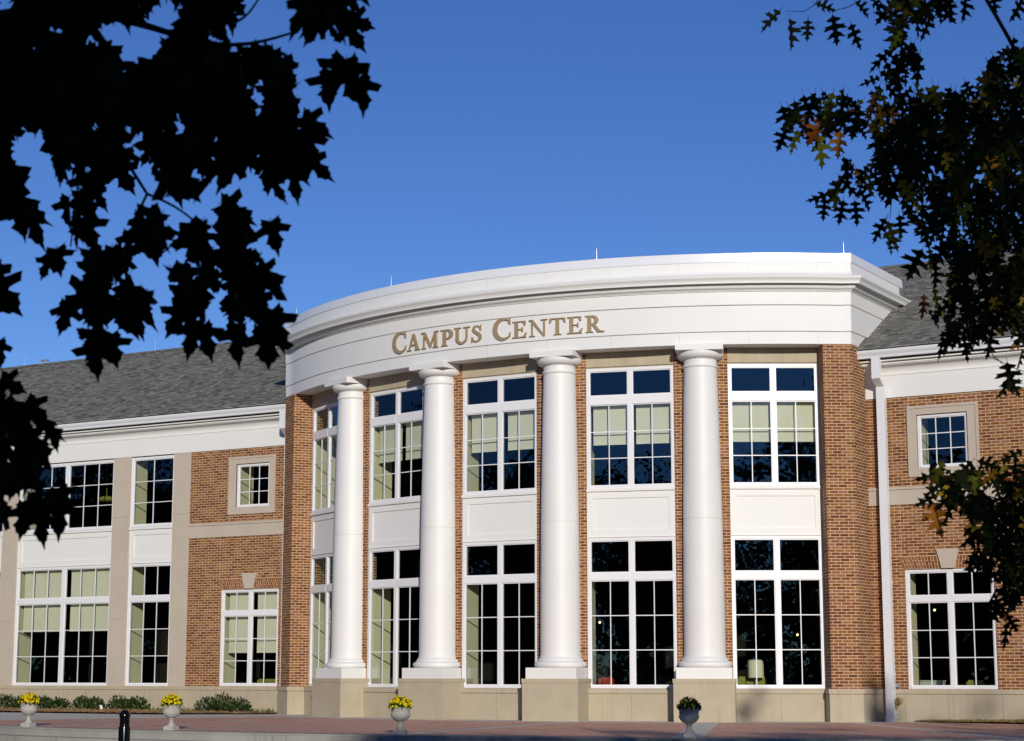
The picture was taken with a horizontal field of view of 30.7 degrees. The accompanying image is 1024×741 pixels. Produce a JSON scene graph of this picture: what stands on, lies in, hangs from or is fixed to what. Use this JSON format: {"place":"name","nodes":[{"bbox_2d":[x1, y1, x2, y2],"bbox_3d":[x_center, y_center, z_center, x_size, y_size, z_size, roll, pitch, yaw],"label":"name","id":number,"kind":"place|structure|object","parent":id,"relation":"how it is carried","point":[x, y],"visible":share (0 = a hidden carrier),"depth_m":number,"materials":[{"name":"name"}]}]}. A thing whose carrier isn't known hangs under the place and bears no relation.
{"place":"outdoors","nodes":[
{"label":"outdoors","id":0,"kind":"place"},
{"bbox_2d":[0,711,1023,738],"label":"plaza paving","id":1,"kind":"structure","parent":0,"point":[701,729],"depth_m":41.70,"materials":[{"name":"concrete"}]},
{"bbox_2d":[20,703,37,726],"bbox_3d":[-9.511,6.778,36.724,0.336,0.461,0.336,-5,-11,30],"label":"planter urn","id":2,"kind":"object","parent":1,"relation":"on","point":[27,710],"visible":1,"depth_m":36.63,"materials":[{"name":"stone"}]},
{"bbox_2d":[17,691,39,704],"bbox_3d":[-9.507,6.464,36.774,0.461,0.282,0.456,-5,-11,30],"label":"chrysanthemum","id":3,"kind":"object","parent":2,"relation":"in","point":[29,698],"visible":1,"depth_m":36.67,"materials":[{"name":"yellow plant"}]},
{"bbox_2d":[0,705,276,712],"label":"mulch bed","id":4,"kind":"object","parent":1,"relation":"on","point":[106,710],"visible":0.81,"depth_m":49.24,"materials":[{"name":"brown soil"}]},
{"bbox_2d":[0,693,15,707],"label":"shrub","id":5,"kind":"object","parent":4,"relation":"on","point":[6,699],"visible":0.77,"depth_m":53.09,"materials":[{"name":"green plant"}]},
{"bbox_2d":[8,695,22,708],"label":"shrub","id":6,"kind":"object","parent":4,"relation":"on","point":[14,704],"visible":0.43,"depth_m":52.64,"materials":[{"name":"green plant"}]},
{"bbox_2d":[37,694,51,708],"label":"shrub","id":7,"kind":"object","parent":4,"relation":"on","point":[43,700],"visible":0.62,"depth_m":52.27,"materials":[{"name":"green plant"}]},
{"bbox_2d":[45,696,70,708],"bbox_3d":[-12.634,9.276,51.961,0.794,0.434,0.680,-5,-11,30],"label":"shrub","id":8,"kind":"object","parent":4,"relation":"on","point":[59,702],"visible":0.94,"depth_m":51.87,"materials":[{"name":"green plant"}]},
{"bbox_2d":[69,695,91,708],"bbox_3d":[-11.917,9.233,51.789,0.818,0.462,0.650,-5,-11,30],"label":"shrub","id":9,"kind":"object","parent":4,"relation":"on","point":[79,699],"visible":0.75,"depth_m":51.72,"materials":[{"name":"green plant"}]},
{"bbox_2d":[82,696,106,708],"bbox_3d":[-11.486,9.166,51.354,0.765,0.454,0.613,-5,-11,30],"label":"shrub","id":10,"kind":"object","parent":4,"relation":"on","point":[87,704],"visible":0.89,"depth_m":51.26,"materials":[{"name":"green plant"}]},
{"bbox_2d":[105,693,130,708],"bbox_3d":[-10.747,9.083,51.040,0.832,0.518,0.700,-5,-11,30],"label":"shrub","id":11,"kind":"object","parent":4,"relation":"on","point":[117,703],"visible":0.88,"depth_m":50.95,"materials":[{"name":"green plant"}]},
{"bbox_2d":[124,695,150,709],"bbox_3d":[-10.189,9.045,50.662,0.846,0.472,0.682,-5,-11,30],"label":"shrub","id":12,"kind":"object","parent":4,"relation":"on","point":[133,703],"visible":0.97,"depth_m":50.55,"materials":[{"name":"green plant"}]},
{"bbox_2d":[194,696,220,710],"bbox_3d":[-8.073,8.864,49.548,0.871,0.471,0.763,-5,-11,30],"label":"shrub","id":13,"kind":"object","parent":4,"relation":"on","point":[206,702],"visible":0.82,"depth_m":49.46,"materials":[{"name":"green plant"}]},
{"bbox_2d":[208,691,236,710],"bbox_3d":[-7.644,8.754,49.211,0.713,0.580,0.812,6,-11,-32],"label":"shrub","id":14,"kind":"object","parent":4,"relation":"on","point":[223,704],"visible":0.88,"depth_m":49.13,"materials":[{"name":"green plant"}]},
{"bbox_2d":[224,696,254,713],"bbox_3d":[-7.188,8.760,48.932,0.898,0.478,0.708,-5,-11,30],"label":"shrub","id":15,"kind":"object","parent":4,"relation":"on","point":[236,704],"visible":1,"depth_m":48.81,"materials":[{"name":"green plant"}]},
{"bbox_2d":[391,707,409,734],"bbox_3d":[-1.912,6.006,31.979,0.335,0.461,0.336,-5,-11,30],"label":"planter urn","id":16,"kind":"object","parent":1,"relation":"on","point":[400,716],"visible":0.99,"depth_m":31.87,"materials":[{"name":"stone"}]},
{"bbox_2d":[388,695,412,709],"bbox_3d":[-1.905,5.694,32.023,0.436,0.264,0.440,-5,-11,30],"label":"chrysanthemum","id":17,"kind":"object","parent":16,"relation":"in","point":[400,702],"visible":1,"depth_m":31.93,"materials":[{"name":"yellow plant"}]},
{"bbox_2d":[0,242,1023,722],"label":"campus building","id":18,"kind":"structure","parent":1,"relation":"on","point":[658,488],"depth_m":43.90,"materials":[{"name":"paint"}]},
{"bbox_2d":[12,565,110,685],"bbox_3d":[-12.822,7.399,54.047,3.800,3.480,0.665,-5,-11,30],"label":"window","id":19,"kind":"structure","parent":18,"relation":"in","point":[42,599],"depth_m":54.10,"materials":[{"name":"paint"}]},
{"bbox_2d":[20,459,113,532],"bbox_3d":[-12.822,3.727,54.644,3.800,2.060,0.665,-5,-11,30],"label":"window","id":20,"kind":"structure","parent":18,"relation":"in","point":[68,466],"depth_m":54.21,"materials":[{"name":"paint"}]},
{"bbox_2d":[99,464,111,502],"bbox_3d":[-12.095,3.039,55.794,0.520,1.832,0.520,-5,-11,30],"label":"pendant lamp","id":21,"kind":"object","parent":18,"relation":"hanging from","point":[106,499],"visible":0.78,"depth_m":55.52,"materials":[{"name":"yellow glass"}]},
{"bbox_2d":[125,562,170,685],"bbox_3d":[-9.985,7.126,52.374,1.690,3.480,0.665,-5,-11,30],"label":"window","id":22,"kind":"structure","parent":18,"relation":"in","point":[137,598],"depth_m":52.57,"materials":[{"name":"paint"}]},
{"bbox_2d":[130,455,173,527],"bbox_3d":[-9.985,3.455,52.971,1.690,2.060,0.665,-5,-11,30],"label":"window","id":23,"kind":"structure","parent":18,"relation":"in","point":[139,502],"depth_m":53.21,"materials":[{"name":"paint"}]},
{"bbox_2d":[219,588,278,685],"bbox_3d":[-6.911,7.224,50.498,2.070,2.675,0.665,-5,-11,30],"label":"window","id":24,"kind":"structure","parent":18,"relation":"in","point":[238,612],"depth_m":50.47,"materials":[{"name":"paint"}]},
{"bbox_2d":[237,462,268,506],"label":"window","id":25,"kind":"structure","parent":18,"relation":"in","point":[245,472],"depth_m":51.21,"materials":[{"name":"paint"}]},
{"bbox_2d":[257,679,275,682],"bbox_3d":[-6.517,8.874,51.145,0.690,0.834,0.650,-5,-11,30],"label":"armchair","id":26,"kind":"object","parent":18,"relation":"in","point":[267,680],"visible":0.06,"depth_m":50.94,"materials":[{"name":"green fabric"}]},
{"bbox_2d":[309,553,332,685],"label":"window","id":27,"kind":"structure","parent":18,"relation":"in","point":[320,595],"depth_m":48.25,"materials":[{"name":"paint"}]},
{"bbox_2d":[312,401,337,512],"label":"window","id":28,"kind":"structure","parent":18,"relation":"in","point":[325,440],"depth_m":48.92,"materials":[{"name":"paint"}]},
{"bbox_2d":[367,545,419,687],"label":"window","id":29,"kind":"structure","parent":18,"relation":"in","point":[379,591],"depth_m":45.52,"materials":[{"name":"paint"}]},
{"bbox_2d":[369,385,423,503],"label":"window","id":30,"kind":"structure","parent":18,"relation":"in","point":[386,447],"depth_m":45.92,"materials":[{"name":"paint"}]},
{"bbox_2d":[462,540,536,687],"bbox_3d":[-0.104,5.669,43.201,2.120,3.390,0.745,-5,-11,30],"label":"window","id":31,"kind":"structure","parent":18,"relation":"in","point":[470,584],"depth_m":43.16,"materials":[{"name":"paint"}]},
{"bbox_2d":[463,372,536,494],"bbox_3d":[-0.104,1.558,43.870,2.120,2.800,0.745,-5,-11,30],"label":"window","id":32,"kind":"structure","parent":18,"relation":"in","point":[483,424],"depth_m":43.74,"materials":[{"name":"paint"}]},
{"bbox_2d":[598,677,613,684],"bbox_3d":[2.237,7.534,43.096,0.360,0.895,0.650,-3,-10,16],"label":"armchair","id":33,"kind":"object","parent":18,"relation":"in","point":[604,680],"visible":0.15,"depth_m":42.85,"materials":[{"name":"red fabric"}]},
{"bbox_2d":[586,365,674,488],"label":"window","id":34,"kind":"structure","parent":18,"relation":"in","point":[609,418],"depth_m":42.45,"materials":[{"name":"paint"}]},
{"bbox_2d":[587,536,677,688],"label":"window","id":35,"kind":"structure","parent":18,"relation":"in","point":[632,576],"depth_m":41.71,"materials":[{"name":"paint"}]},
{"bbox_2d":[737,677,766,684],"bbox_3d":[5.410,7.391,42.261,0.661,0.910,0.650,0,-9,1],"label":"sofa","id":36,"kind":"object","parent":18,"relation":"in","point":[748,681],"visible":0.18,"depth_m":42.00,"materials":[{"name":"green fabric"}]},
{"bbox_2d":[747,659,763,684],"bbox_3d":[5.465,7.125,41.822,0.370,1.294,0.370,-5,-11,30],"label":"table lamp","id":37,"kind":"object","parent":18,"relation":"in","point":[751,668],"visible":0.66,"depth_m":41.75,"materials":[{"name":"fabric"}]},
{"bbox_2d":[727,364,820,485],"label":"window","id":38,"kind":"structure","parent":18,"relation":"in","point":[773,416],"depth_m":42.02,"materials":[{"name":"paint"}]},
{"bbox_2d":[731,536,826,688],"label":"window","id":39,"kind":"structure","parent":18,"relation":"in","point":[777,575],"depth_m":41.26,"materials":[{"name":"paint"}]},
{"bbox_2d":[919,680,945,684],"bbox_3d":[9.338,7.020,41.410,0.520,0.288,0.340,-5,-11,30],"label":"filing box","id":40,"kind":"object","parent":18,"relation":"in","point":[935,682],"visible":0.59,"depth_m":41.30,"materials":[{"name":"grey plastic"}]},
{"bbox_2d":[917,412,968,467],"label":"window","id":41,"kind":"structure","parent":18,"relation":"in","point":[922,420],"depth_m":41.33,"materials":[{"name":"paint"}]},
{"bbox_2d":[905,568,998,688],"bbox_3d":[9.684,5.632,40.715,2.070,2.675,0.665,-5,-11,30],"label":"window","id":42,"kind":"structure","parent":18,"relation":"in","point":[950,598],"depth_m":40.59,"materials":[{"name":"paint"}]},
{"bbox_2d":[966,680,985,684],"bbox_3d":[10.367,7.274,41.307,0.395,0.834,0.650,-5,-11,30],"label":"chair","id":43,"kind":"object","parent":18,"relation":"in","point":[973,682],"visible":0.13,"depth_m":41.09,"materials":[{"name":"green fabric"}]},
{"bbox_2d":[0,716,1023,738],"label":"brick pavers","id":44,"kind":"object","parent":1,"relation":"on","point":[720,730],"visible":0.97,"depth_m":36.09,"materials":[{"name":"red brick"}]},
{"bbox_2d":[163,705,180,729],"bbox_3d":[-6.292,6.413,34.481,0.336,0.461,0.335,-5,-11,30],"label":"planter urn","id":45,"kind":"object","parent":44,"relation":"on","point":[171,713],"visible":1,"depth_m":34.38,"materials":[{"name":"stone"}]},
{"bbox_2d":[160,693,183,706],"bbox_3d":[-6.295,6.098,34.536,0.436,0.266,0.444,-5,-11,30],"label":"chrysanthemum","id":46,"kind":"object","parent":45,"relation":"in","point":[172,699],"visible":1,"depth_m":34.42,"materials":[{"name":"yellow plant"}]},
{"bbox_2d":[679,709,698,737],"bbox_3d":[2.900,5.775,30.557,0.336,0.461,0.336,-5,-11,30],"label":"planter urn","id":47,"kind":"object","parent":1,"relation":"on","point":[689,717],"visible":1,"depth_m":30.45,"materials":[{"name":"stone"}]},
{"bbox_2d":[676,696,701,710],"bbox_3d":[2.896,5.458,30.605,0.433,0.265,0.447,-5,-11,30],"label":"chrysanthemum","id":48,"kind":"object","parent":47,"relation":"in","point":[694,703],"visible":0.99,"depth_m":30.55,"materials":[{"name":"green plant"}]},
{"bbox_2d":[916,718,1023,722],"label":"ground cover","id":49,"kind":"object","parent":1,"relation":"on","point":[981,720],"visible":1,"depth_m":39.36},
{"bbox_2d":[0,0,1023,367],"label":"sky","id":50,"kind":"structure","parent":0,"point":[496,134],"materials":[{"name":"blue"}]},
{"bbox_2d":[761,0,1023,649],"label":"red oak","id":51,"kind":"object","parent":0,"point":[953,159],"visible":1,"depth_m":8.26,"materials":[{"name":"green plant"}]},
{"label":"ground","id":52,"kind":"structure","parent":0,"visible":0},
{"bbox_2d":[118,709,130,740],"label":"bollard","id":53,"kind":"object","parent":52,"relation":"on","point":[124,727],"visible":1,"depth_m":30.39,"materials":[{"name":"black metal"}]},
{"bbox_2d":[0,0,381,549],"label":"maple tree","id":54,"kind":"object","parent":52,"relation":"on","point":[66,89],"visible":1,"depth_m":4.56,"materials":[{"name":"black plant"}]},
{"bbox_2d":[0,725,1023,740],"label":"plaza steps","id":55,"kind":"structure","parent":52,"relation":"on","point":[13,733],"depth_m":32.65,"materials":[{"name":"concrete"}]}
]}

